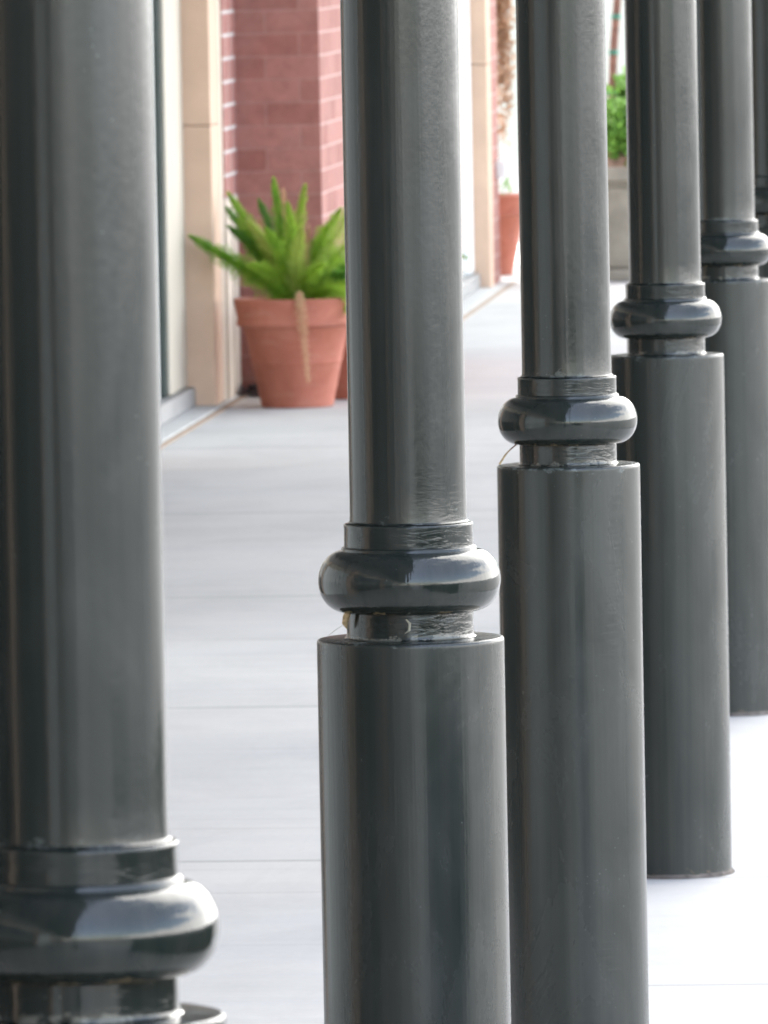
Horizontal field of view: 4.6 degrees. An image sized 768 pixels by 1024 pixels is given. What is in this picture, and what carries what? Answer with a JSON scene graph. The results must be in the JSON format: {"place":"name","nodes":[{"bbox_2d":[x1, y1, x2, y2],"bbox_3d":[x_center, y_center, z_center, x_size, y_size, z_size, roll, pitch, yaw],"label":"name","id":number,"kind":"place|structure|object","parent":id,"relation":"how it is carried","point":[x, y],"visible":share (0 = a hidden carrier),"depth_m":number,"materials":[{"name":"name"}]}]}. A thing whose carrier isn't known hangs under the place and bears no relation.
{"place":"outdoors","nodes":[
{"label":"outdoors","id":0,"kind":"place"},
{"bbox_2d":[237,383,258,396],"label":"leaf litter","id":1,"kind":"object","parent":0,"point":[251,390],"visible":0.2,"depth_m":45.53,"materials":[{"name":"plant"}]},
{"bbox_2d":[161,243,767,1023],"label":"pavement","id":2,"kind":"structure","parent":0,"point":[255,507],"depth_m":27.21,"materials":[{"name":"concrete"}]},
{"bbox_2d":[0,0,225,1023],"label":"column","id":3,"kind":"structure","parent":2,"relation":"on","point":[109,913],"depth_m":9.00,"materials":[{"name":"metal"}]},
{"bbox_2d":[187,176,345,407],"bbox_3d":[-0.441,-1.022,44.487,0.821,1.069,0.599,0,4,17],"label":"potted fern","id":4,"kind":"object","parent":2,"relation":"on","point":[293,325],"visible":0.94,"depth_m":44.37,"materials":[{"name":"ceramic"}]},
{"bbox_2d":[152,0,515,448],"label":"shop building","id":5,"kind":"structure","parent":2,"relation":"on","point":[247,100],"depth_m":45.62,"materials":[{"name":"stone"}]},
{"bbox_2d":[152,0,195,424],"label":"window","id":6,"kind":"structure","parent":5,"relation":"in","point":[176,398],"depth_m":43.76,"materials":[{"name":"beige paint"}]},
{"bbox_2d":[457,0,479,297],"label":"window","id":7,"kind":"structure","parent":5,"relation":"in","point":[471,282],"depth_m":57.67,"materials":[{"name":"white paint"}]},
{"bbox_2d":[496,159,507,177],"bbox_3d":[0.722,-2.104,58.760,0.060,0.110,0.180,-1,4,4],"label":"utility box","id":8,"kind":"object","parent":5,"relation":"attached to","point":[501,169],"visible":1,"depth_m":58.67,"materials":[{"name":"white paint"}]},
{"bbox_2d":[496,0,515,145],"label":"hanging vine","id":9,"kind":"object","parent":5,"relation":"hanging from","point":[503,26],"visible":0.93,"depth_m":59.95,"materials":[{"name":"brown plant"}]},
{"bbox_2d":[326,214,468,398],"bbox_3d":[-0.038,-0.979,45.234,0.753,0.876,0.574,-2,4,-18],"label":"potted fern","id":10,"kind":"object","parent":2,"relation":"on","point":[341,391],"visible":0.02,"depth_m":45.06,"materials":[{"name":"ceramic"}]},
{"bbox_2d":[317,0,510,1023],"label":"column","id":11,"kind":"structure","parent":2,"relation":"on","point":[413,788],"depth_m":13.70,"materials":[{"name":"metal"}]},
{"bbox_2d":[499,176,519,275],"bbox_3d":[0.639,-1.812,60.321,0.574,0.646,0.574,-1,4,4],"label":"potted plant","id":12,"kind":"object","parent":2,"relation":"on","point":[509,220],"visible":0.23,"depth_m":60.16,"materials":[{"name":"ceramic"}]},
{"bbox_2d":[497,0,648,1023],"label":"column","id":13,"kind":"structure","parent":2,"relation":"on","point":[569,552],"depth_m":17.99,"materials":[{"name":"metal"}]},
{"bbox_2d":[606,0,628,280],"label":"stone planter","id":14,"kind":"object","parent":2,"relation":"on","point":[617,183],"visible":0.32,"depth_m":59.01,"materials":[{"name":"grey stone"}]},
{"bbox_2d":[610,0,734,878],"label":"column","id":15,"kind":"structure","parent":2,"relation":"on","point":[667,370],"depth_m":22.41,"materials":[{"name":"metal"}]},
{"bbox_2d":[696,0,767,715],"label":"column","id":16,"kind":"structure","parent":2,"relation":"on","point":[733,248],"depth_m":26.91,"materials":[{"name":"metal"}]},
{"bbox_2d":[751,0,767,277],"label":"column","id":17,"kind":"structure","parent":2,"relation":"on","point":[759,15],"depth_m":31.36,"materials":[{"name":"metal"}]},
{"bbox_2d":[499,166,519,242],"bbox_3d":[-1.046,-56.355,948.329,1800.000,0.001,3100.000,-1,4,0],"label":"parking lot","id":18,"kind":"structure","parent":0,"point":[513,177],"depth_m":86.55,"materials":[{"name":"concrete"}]},
{"bbox_2d":[496,0,624,165],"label":"white building","id":19,"kind":"structure","parent":18,"relation":"on","point":[509,153],"depth_m":91.92,"materials":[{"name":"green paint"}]}
]}

